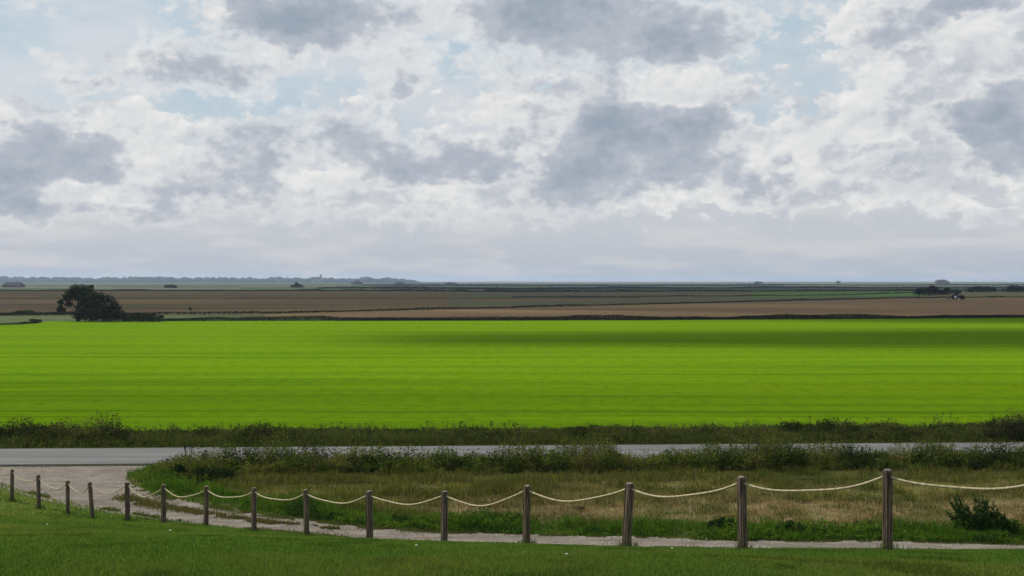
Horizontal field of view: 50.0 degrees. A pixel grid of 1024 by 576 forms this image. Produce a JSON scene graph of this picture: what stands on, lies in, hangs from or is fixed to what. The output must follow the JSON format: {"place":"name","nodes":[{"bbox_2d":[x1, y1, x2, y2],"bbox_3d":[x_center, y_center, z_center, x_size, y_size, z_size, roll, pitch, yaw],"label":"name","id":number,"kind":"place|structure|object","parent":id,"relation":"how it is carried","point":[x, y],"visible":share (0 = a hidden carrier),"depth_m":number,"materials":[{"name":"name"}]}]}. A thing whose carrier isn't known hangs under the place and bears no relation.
{"place":"outdoors","nodes":[
{"label":"outdoors","id":0,"kind":"place"},
{"bbox_2d":[0,300,75,309],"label":"field","id":1,"kind":"structure","parent":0,"point":[19,307],"depth_m":310.10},
{"bbox_2d":[0,287,111,287],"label":"light field","id":2,"kind":"structure","parent":0,"point":[48,287],"depth_m":1130.47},
{"bbox_2d":[81,464,141,464],"bbox_3d":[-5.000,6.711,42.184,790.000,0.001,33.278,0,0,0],"label":"road edge","id":3,"kind":"object","parent":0,"point":[111,464],"visible":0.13,"depth_m":41.75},
{"bbox_2d":[96,288,239,288],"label":"light field","id":4,"kind":"structure","parent":0,"point":[167,288],"depth_m":983.65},
{"bbox_2d":[0,304,362,304],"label":"field strip","id":5,"kind":"object","parent":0,"point":[196,304],"visible":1,"depth_m":321.42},
{"bbox_2d":[0,283,375,289],"bbox_3d":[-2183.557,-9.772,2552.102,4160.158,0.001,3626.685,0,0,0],"label":"field","id":6,"kind":"structure","parent":0,"point":[263,286],"depth_m":1627.92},
{"bbox_2d":[2,281,24,286],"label":"farmhouse","id":7,"kind":"object","parent":6,"relation":"on","point":[13,284],"visible":0.95,"depth_m":1167.39,"materials":[{"name":"brick"}]},
{"bbox_2d":[164,284,177,287],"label":"bush","id":8,"kind":"object","parent":6,"relation":"on","point":[169,286],"visible":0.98,"depth_m":1043.51,"materials":[{"name":"green plant"}]},
{"bbox_2d":[289,282,303,287],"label":"bush","id":9,"kind":"object","parent":6,"relation":"on","point":[298,285],"visible":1,"depth_m":1067.06,"materials":[{"name":"green plant"}]},
{"bbox_2d":[0,293,389,293],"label":"field strip","id":10,"kind":"object","parent":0,"point":[207,293],"visible":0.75,"depth_m":599.83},
{"bbox_2d":[106,493,342,529],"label":"median grass","id":11,"kind":"structure","parent":0,"point":[141,502],"depth_m":33.36,"materials":[{"name":"green plant"}]},
{"bbox_2d":[121,307,336,308],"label":"field strip","id":12,"kind":"object","parent":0,"point":[207,308],"visible":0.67,"depth_m":275.00,"materials":[{"name":"brown soil"}]},
{"bbox_2d":[0,314,511,324],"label":"rough strip","id":13,"kind":"object","parent":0,"point":[15,318],"visible":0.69,"depth_m":209.36,"materials":[{"name":"green plant"}]},
{"bbox_2d":[0,319,42,324],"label":"ditch growth","id":14,"kind":"object","parent":13,"relation":"on","point":[33,321],"visible":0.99,"depth_m":177.85,"materials":[{"name":"green plant"}]},
{"bbox_2d":[0,311,74,315],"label":"ditch growth","id":15,"kind":"object","parent":13,"relation":"on","point":[31,313],"visible":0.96,"depth_m":222.84,"materials":[{"name":"green plant"}]},
{"bbox_2d":[56,283,128,320],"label":"tree","id":16,"kind":"object","parent":13,"relation":"on","point":[99,306],"visible":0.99,"depth_m":188.38,"materials":[{"name":"green plant"}]},
{"bbox_2d":[42,295,499,296],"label":"field strip","id":17,"kind":"object","parent":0,"point":[392,295],"visible":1,"depth_m":518.22,"materials":[{"name":"plant"}]},
{"bbox_2d":[312,274,321,282],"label":"church","id":18,"kind":"structure","parent":0,"point":[316,279],"depth_m":4144.95,"materials":[{"name":"stone"}]},
{"bbox_2d":[0,291,674,312],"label":"brown field","id":19,"kind":"structure","parent":0,"point":[366,305],"depth_m":389.58,"materials":[{"name":"brown soil"}]},
{"bbox_2d":[0,297,639,298],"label":"ditch growth","id":20,"kind":"object","parent":19,"relation":"on","point":[295,298],"visible":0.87,"depth_m":431.34,"materials":[{"name":"green plant"}]},
{"bbox_2d":[128,300,613,301],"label":"field strip","id":21,"kind":"object","parent":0,"point":[360,300],"visible":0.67,"depth_m":386.69,"materials":[{"name":"green plant"}]},
{"bbox_2d":[0,483,1023,575],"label":"lawn","id":22,"kind":"structure","parent":0,"point":[14,505],"depth_m":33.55,"materials":[{"name":"green plant"}]},
{"bbox_2d":[10,469,13,500],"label":"wooden post","id":23,"kind":"object","parent":22,"relation":"on","point":[11,484],"visible":0.86,"depth_m":34.61,"materials":[{"name":"brown wood"}]},
{"bbox_2d":[36,475,40,507],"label":"wooden post","id":24,"kind":"object","parent":22,"relation":"on","point":[38,486],"visible":0.86,"depth_m":33.31,"materials":[{"name":"brown wood"}]},
{"bbox_2d":[39,478,65,489],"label":"rope","id":25,"kind":"object","parent":24,"relation":"attached to","point":[52,487],"visible":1,"depth_m":32.67,"materials":[{"name":"beige fabric"}]},
{"bbox_2d":[65,480,69,514],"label":"wooden post","id":26,"kind":"object","parent":22,"relation":"on","point":[67,497],"visible":0.84,"depth_m":32.01,"materials":[{"name":"brown wood"}]},
{"bbox_2d":[88,482,94,517],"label":"wooden post","id":27,"kind":"object","parent":22,"relation":"on","point":[91,502],"visible":0.84,"depth_m":30.70,"materials":[{"name":"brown wood"}]},
{"bbox_2d":[90,485,124,494],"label":"rope","id":28,"kind":"object","parent":27,"relation":"attached to","point":[106,493],"visible":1,"depth_m":30.07,"materials":[{"name":"beige fabric"}]},
{"bbox_2d":[125,482,129,521],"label":"wooden post","id":29,"kind":"object","parent":22,"relation":"on","point":[127,501],"visible":0.8,"depth_m":29.30,"materials":[{"name":"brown wood"}]},
{"bbox_2d":[128,485,160,496],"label":"rope","id":30,"kind":"object","parent":29,"relation":"attached to","point":[140,495],"visible":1,"depth_m":28.78,"materials":[{"name":"beige fabric"}]},
{"bbox_2d":[161,484,165,522],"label":"wooden post","id":31,"kind":"object","parent":22,"relation":"on","point":[163,504],"visible":0.76,"depth_m":27.90,"materials":[{"name":"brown wood"}]},
{"bbox_2d":[164,488,203,497],"bbox_3d":[-8.098,5.024,27.131,0.033,0.398,2.142,0,1,-44],"label":"rope","id":32,"kind":"object","parent":31,"relation":"attached to","point":[183,496],"visible":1,"depth_m":27.19,"materials":[{"name":"beige fabric"}]},
{"bbox_2d":[203,486,208,525],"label":"wooden post","id":33,"kind":"object","parent":22,"relation":"on","point":[206,507],"visible":0.8,"depth_m":26.30,"materials":[{"name":"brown wood"}]},
{"bbox_2d":[207,490,250,497],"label":"rope","id":34,"kind":"object","parent":33,"relation":"attached to","point":[229,497],"visible":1,"depth_m":25.43,"materials":[{"name":"beige fabric"}]},
{"bbox_2d":[251,487,256,530],"bbox_3d":[-5.791,5.107,24.634,0.102,1.259,0.102,0,1,44],"label":"wooden post","id":35,"kind":"object","parent":22,"relation":"on","point":[253,511],"visible":0.78,"depth_m":24.59,"materials":[{"name":"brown wood"}]},
{"bbox_2d":[303,489,308,534],"bbox_3d":[-4.298,4.821,22.932,0.095,1.240,0.095,-1,1,42],"label":"wooden post","id":36,"kind":"object","parent":22,"relation":"on","point":[306,510],"visible":0.8,"depth_m":22.90,"materials":[{"name":"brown wood"}]},
{"bbox_2d":[254,492,302,500],"bbox_3d":[-5.046,4.462,23.777,0.033,0.369,2.183,0,0,-41],"label":"rope","id":37,"kind":"object","parent":36,"relation":"attached to","point":[278,499],"visible":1,"depth_m":23.72,"materials":[{"name":"beige fabric"}]},
{"bbox_2d":[365,490,372,537],"bbox_3d":[-2.756,4.541,21.231,0.114,1.245,0.113,-1,0,35],"label":"wooden post","id":38,"kind":"object","parent":22,"relation":"on","point":[369,515],"visible":0.73,"depth_m":21.19,"materials":[{"name":"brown wood"}]},
{"bbox_2d":[307,493,364,503],"bbox_3d":[-3.538,4.176,22.080,0.033,0.362,2.216,0,1,-42],"label":"rope","id":39,"kind":"object","parent":38,"relation":"attached to","point":[336,502],"visible":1,"depth_m":22.04,"materials":[{"name":"beige fabric"}]},
{"bbox_2d":[441,490,447,540],"bbox_3d":[-1.210,4.245,19.629,0.104,1.239,0.104,1,1,42],"label":"wooden post","id":40,"kind":"object","parent":22,"relation":"on","point":[444,516],"visible":0.73,"depth_m":19.59,"materials":[{"name":"brown wood"}]},
{"bbox_2d":[370,495,440,505],"bbox_3d":[-1.981,3.881,20.423,0.033,0.364,2.149,0,1,-44],"label":"rope","id":41,"kind":"object","parent":40,"relation":"attached to","point":[405,504],"visible":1,"depth_m":20.43,"materials":[{"name":"beige fabric"}]},
{"bbox_2d":[5,497,909,549],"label":"post tufts","id":42,"kind":"object","parent":22,"relation":"on","point":[620,544],"visible":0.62,"depth_m":17.94,"materials":[{"name":"green plant"}]},
{"bbox_2d":[523,485,530,542],"bbox_3d":[0.240,3.855,18.025,0.105,1.239,0.104,1,0,41],"label":"wooden post","id":43,"kind":"object","parent":22,"relation":"on","point":[526,510],"visible":0.8,"depth_m":17.99,"materials":[{"name":"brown wood"}]},
{"bbox_2d":[446,491,522,506],"bbox_3d":[-0.477,3.551,18.822,0.033,0.478,2.080,0,1,-42],"label":"rope","id":44,"kind":"object","parent":43,"relation":"attached to","point":[487,504],"visible":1,"depth_m":18.78,"materials":[{"name":"beige fabric"}]},
{"bbox_2d":[622,482,633,545],"bbox_3d":[1.729,3.529,16.424,0.113,1.236,0.114,4,1,44],"label":"wooden post","id":45,"kind":"object","parent":22,"relation":"on","point":[628,516],"visible":0.8,"depth_m":16.38,"materials":[{"name":"brown wood"}]},
{"bbox_2d":[529,489,624,502],"bbox_3d":[1.002,3.200,17.222,0.033,0.424,2.116,0,1,-43],"label":"rope","id":46,"kind":"object","parent":45,"relation":"attached to","point":[609,494],"visible":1,"depth_m":17.17,"materials":[{"name":"beige fabric"}]},
{"bbox_2d":[736,476,747,548],"bbox_3d":[3.099,3.160,14.771,0.108,1.253,0.108,-2,1,-45],"label":"wooden post","id":47,"kind":"object","parent":22,"relation":"on","point":[742,511],"visible":0.78,"depth_m":14.73,"materials":[{"name":"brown wood"}]},
{"bbox_2d":[632,483,736,497],"bbox_3d":[2.426,2.833,15.591,0.033,0.448,2.033,0,0,-39],"label":"rope","id":48,"kind":"object","parent":47,"relation":"attached to","point":[694,494],"visible":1,"depth_m":15.53,"materials":[{"name":"beige fabric"}]},
{"bbox_2d":[882,469,892,549],"bbox_3d":[4.557,2.823,13.319,0.105,1.251,0.104,0,0,37],"label":"wooden post","id":49,"kind":"object","parent":22,"relation":"on","point":[887,509],"visible":0.79,"depth_m":13.28,"materials":[{"name":"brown wood"}]},
{"bbox_2d":[744,476,882,491],"bbox_3d":[3.825,2.476,14.039,1.983,0.406,0.033,0,1,45],"label":"rope","id":50,"kind":"object","parent":49,"relation":"attached to","point":[829,489],"visible":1,"depth_m":13.98,"materials":[{"name":"beige fabric"}]},
{"bbox_2d":[891,476,1023,489],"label":"rope","id":51,"kind":"object","parent":49,"relation":"attached to","point":[958,487],"visible":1,"depth_m":12.69,"materials":[{"name":"beige fabric"}]},
{"bbox_2d":[0,318,1023,432],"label":"crop field","id":52,"kind":"structure","parent":0,"point":[312,374],"depth_m":83.55,"materials":[{"name":"green plant"}]},
{"bbox_2d":[121,312,167,321],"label":"bush","id":53,"kind":"object","parent":52,"relation":"on","point":[138,317],"visible":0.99,"depth_m":186.65,"materials":[{"name":"green plant"}]},
{"bbox_2d":[161,313,1023,320],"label":"ditch growth","id":54,"kind":"object","parent":52,"relation":"on","point":[307,318],"visible":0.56,"depth_m":194.38,"materials":[{"name":"green plant"}]},
{"bbox_2d":[336,314,1023,320],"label":"ditch growth","id":55,"kind":"object","parent":52,"relation":"on","point":[731,318],"visible":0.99,"depth_m":196.58,"materials":[{"name":"green plant"}]},
{"bbox_2d":[0,419,1023,448],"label":"verge grass","id":56,"kind":"structure","parent":0,"point":[338,436],"depth_m":47.48,"materials":[{"name":"green plant"}]},
{"bbox_2d":[0,464,1023,548],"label":"path","id":57,"kind":"structure","parent":0,"point":[61,470],"depth_m":31.84,"materials":[{"name":"grey gravel"}]},
{"bbox_2d":[0,465,1018,548],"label":"loose stones","id":58,"kind":"object","parent":57,"relation":"on","point":[358,526],"visible":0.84,"depth_m":31.55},
{"bbox_2d":[28,485,1023,548],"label":"rim grass","id":59,"kind":"structure","parent":57,"relation":"on","point":[277,516],"depth_m":30.69,"materials":[{"name":"green plant"}]},
{"bbox_2d":[0,442,1023,464],"bbox_3d":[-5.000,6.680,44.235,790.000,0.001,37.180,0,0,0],"label":"road","id":60,"kind":"structure","parent":0,"point":[84,456],"depth_m":44.82,"materials":[{"name":"grey asphalt"}]},
{"bbox_2d":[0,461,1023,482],"bbox_3d":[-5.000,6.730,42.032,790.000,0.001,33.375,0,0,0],"label":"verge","id":61,"kind":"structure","parent":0,"point":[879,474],"depth_m":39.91,"materials":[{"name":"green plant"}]},
{"bbox_2d":[431,458,463,468],"bbox_3d":[-2.304,6.522,40.840,1.550,0.531,0.836,0,0,-14],"label":"bush","id":62,"kind":"object","parent":61,"relation":"on","point":[443,464],"visible":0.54,"depth_m":40.64,"materials":[{"name":"green plant"}]},
{"bbox_2d":[180,444,974,471],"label":"seed stems","id":63,"kind":"object","parent":61,"relation":"on","point":[597,448],"visible":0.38,"depth_m":41.02,"materials":[{"name":"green plant"}]},
{"bbox_2d":[144,424,1023,474],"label":"roadside weeds","id":64,"kind":"object","parent":61,"relation":"on","point":[940,454],"visible":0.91,"depth_m":40.73,"materials":[{"name":"green plant"}]},
{"bbox_2d":[0,0,1023,281],"label":"sky","id":65,"kind":"structure","parent":0,"point":[418,140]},
{"bbox_2d":[0,407,1023,448],"bbox_3d":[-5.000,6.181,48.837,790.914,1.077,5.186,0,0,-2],"label":"herbs","id":66,"kind":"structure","parent":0,"point":[513,425],"depth_m":49.01,"materials":[{"name":"green plant"}]},
{"bbox_2d":[972,420,1023,439],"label":"bush","id":67,"kind":"object","parent":66,"relation":"on","point":[1012,427],"visible":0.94,"depth_m":47.91,"materials":[{"name":"green plant"}]},
{"bbox_2d":[8,282,1023,543],"bbox_3d":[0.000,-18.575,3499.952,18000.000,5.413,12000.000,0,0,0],"label":"ground","id":68,"kind":"structure","parent":0,"point":[844,512],"depth_m":34.90,"materials":[{"name":"plant"}]},
{"bbox_2d":[15,310,33,312],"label":"bush","id":69,"kind":"object","parent":68,"relation":"on","point":[30,311],"visible":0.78,"depth_m":234.39,"materials":[{"name":"green plant"}]},
{"bbox_2d":[168,463,187,476],"bbox_3d":[-11.979,6.535,39.392,0.889,0.520,0.535,0,0,0],"label":"bush","id":70,"kind":"object","parent":68,"relation":"on","point":[178,467],"visible":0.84,"depth_m":39.31,"materials":[{"name":"green plant"}]},
{"bbox_2d":[0,276,420,282],"bbox_3d":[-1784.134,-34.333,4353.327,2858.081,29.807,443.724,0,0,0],"label":"woods","id":71,"kind":"object","parent":68,"relation":"on","point":[131,279],"visible":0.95,"depth_m":4187.40,"materials":[{"name":"green plant"}]},
{"bbox_2d":[183,465,237,481],"bbox_3d":[-10.578,6.505,38.302,1.905,0.601,1.194,0,0,0],"label":"bush","id":72,"kind":"object","parent":68,"relation":"on","point":[212,472],"visible":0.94,"depth_m":38.24,"materials":[{"name":"green plant"}]},
{"bbox_2d":[347,454,384,469],"bbox_3d":[-5.469,6.485,40.712,1.838,0.609,1.196,0,0,0],"label":"bush","id":73,"kind":"object","parent":68,"relation":"on","point":[367,458],"visible":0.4,"depth_m":40.55,"materials":[{"name":"green plant"}]},
{"bbox_2d":[388,514,416,522],"bbox_3d":[-3.147,6.692,31.814,1.001,0.306,0.572,0,0,0],"label":"bush","id":74,"kind":"object","parent":68,"relation":"on","point":[397,517],"visible":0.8,"depth_m":31.81,"materials":[{"name":"green plant"}]},
{"bbox_2d":[0,289,914,291],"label":"ditch growth","id":75,"kind":"object","parent":68,"relation":"on","point":[497,290],"visible":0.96,"depth_m":721.20,"materials":[{"name":"green plant"}]},
{"bbox_2d":[121,296,1023,314],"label":"ditch growth","id":76,"kind":"object","parent":68,"relation":"on","point":[315,311],"visible":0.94,"depth_m":283.90,"materials":[{"name":"green plant"}]},
{"bbox_2d":[142,468,1023,542],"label":"path herbs","id":77,"kind":"object","parent":68,"relation":"on","point":[420,523],"visible":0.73,"depth_m":30.91,"materials":[{"name":"green plant"}]},
{"bbox_2d":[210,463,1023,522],"bbox_3d":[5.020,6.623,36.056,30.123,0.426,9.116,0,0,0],"label":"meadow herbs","id":78,"kind":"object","parent":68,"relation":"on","point":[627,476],"visible":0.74,"depth_m":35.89,"materials":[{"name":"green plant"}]},
{"bbox_2d":[512,292,911,296],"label":"ditch growth","id":79,"kind":"object","parent":68,"relation":"on","point":[712,295],"visible":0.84,"depth_m":489.53,"materials":[{"name":"green plant"}]},
{"bbox_2d":[706,517,736,529],"bbox_3d":[5.968,6.639,30.874,1.068,0.421,0.597,0,0,0],"label":"bush","id":80,"kind":"object","parent":68,"relation":"on","point":[715,522],"visible":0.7,"depth_m":30.80,"materials":[{"name":"green plant"}]},
{"bbox_2d":[774,519,805,531],"bbox_3d":[7.698,6.663,30.725,1.072,0.379,0.650,0,0,0],"label":"bush","id":81,"kind":"object","parent":68,"relation":"on","point":[792,522],"visible":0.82,"depth_m":30.64,"materials":[{"name":"green plant"}]},
{"bbox_2d":[912,286,944,295],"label":"bush","id":82,"kind":"object","parent":68,"relation":"on","point":[929,291],"visible":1,"depth_m":518.20,"materials":[{"name":"green plant"}]},
{"bbox_2d":[942,288,961,294],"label":"bush","id":83,"kind":"object","parent":68,"relation":"on","point":[946,290],"visible":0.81,"depth_m":538.22,"materials":[{"name":"green plant"}]},
{"bbox_2d":[964,286,996,291],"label":"bush","id":84,"kind":"object","parent":68,"relation":"on","point":[983,289],"visible":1,"depth_m":660.30,"materials":[{"name":"green plant"}]},
{"bbox_2d":[945,494,1020,532],"bbox_3d":[13.052,6.253,30.444,2.039,1.187,0.680,0,0,0],"label":"shrub","id":85,"kind":"object","parent":68,"relation":"on","point":[980,517],"visible":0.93,"depth_m":30.35,"materials":[{"name":"green plant"}]},
{"bbox_2d":[998,285,1023,292],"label":"bush","id":86,"kind":"object","parent":68,"relation":"on","point":[1015,288],"visible":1,"depth_m":661.08,"materials":[{"name":"green plant"}]},
{"bbox_2d":[473,298,693,299],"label":"field strip","id":87,"kind":"object","parent":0,"point":[590,298],"visible":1,"depth_m":430.38,"materials":[{"name":"brown soil"}]},
{"bbox_2d":[458,283,719,283],"bbox_3d":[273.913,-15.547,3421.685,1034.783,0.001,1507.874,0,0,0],"label":"light field","id":88,"kind":"structure","parent":0,"point":[590,283],"depth_m":2805.52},
{"bbox_2d":[538,291,717,291],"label":"light field","id":89,"kind":"structure","parent":0,"point":[647,291],"depth_m":707.85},
{"bbox_2d":[264,298,1023,318],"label":"tan field","id":90,"kind":"structure","parent":0,"point":[946,306],"depth_m":258.26,"materials":[{"name":"brown soil"}]},
{"bbox_2d":[948,292,964,298],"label":"tractor","id":91,"kind":"object","parent":90,"relation":"on","point":[955,295],"visible":1,"depth_m":409.79,"materials":[{"name":"paint"}]},
{"bbox_2d":[304,282,1023,291],"bbox_3d":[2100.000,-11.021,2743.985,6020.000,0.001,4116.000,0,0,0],"label":"marsh","id":92,"kind":"structure","parent":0,"point":[690,286],"depth_m":1344.22,"materials":[{"name":"plant"}]},
{"bbox_2d":[318,286,1007,289],"bbox_3d":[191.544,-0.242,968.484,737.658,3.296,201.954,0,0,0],"label":"hedgerow","id":93,"kind":"object","parent":92,"relation":"on","point":[605,287],"visible":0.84,"depth_m":969.62,"materials":[{"name":"green plant"}]},
{"bbox_2d":[353,283,1023,285],"bbox_3d":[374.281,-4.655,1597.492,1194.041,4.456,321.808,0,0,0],"label":"hedgerow","id":94,"kind":"object","parent":92,"relation":"on","point":[674,284],"visible":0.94,"depth_m":1575.31,"materials":[{"name":"green plant"}]},
{"bbox_2d":[934,280,949,283],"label":"farmhouse","id":95,"kind":"object","parent":92,"relation":"on","point":[941,282],"visible":1,"depth_m":2455.80,"materials":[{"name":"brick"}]},
{"bbox_2d":[448,291,880,305],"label":"olive field","id":96,"kind":"structure","parent":0,"point":[705,298],"depth_m":432.24,"materials":[{"name":"green plant"}]},
{"bbox_2d":[570,294,778,294],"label":"field strip","id":97,"kind":"object","parent":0,"point":[673,294],"visible":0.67,"depth_m":556.04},
{"bbox_2d":[752,291,927,297],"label":"green field","id":98,"kind":"structure","parent":0,"point":[817,294],"depth_m":556.84,"materials":[{"name":"green plant"}]},
{"bbox_2d":[720,283,1023,283],"bbox_3d":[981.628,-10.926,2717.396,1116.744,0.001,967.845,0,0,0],"label":"light field","id":99,"kind":"structure","parent":0,"point":[871,283],"depth_m":2805.52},
{"bbox_2d":[784,285,1022,285],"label":"light field","id":100,"kind":"structure","parent":0,"point":[892,285],"depth_m":1611.57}
]}

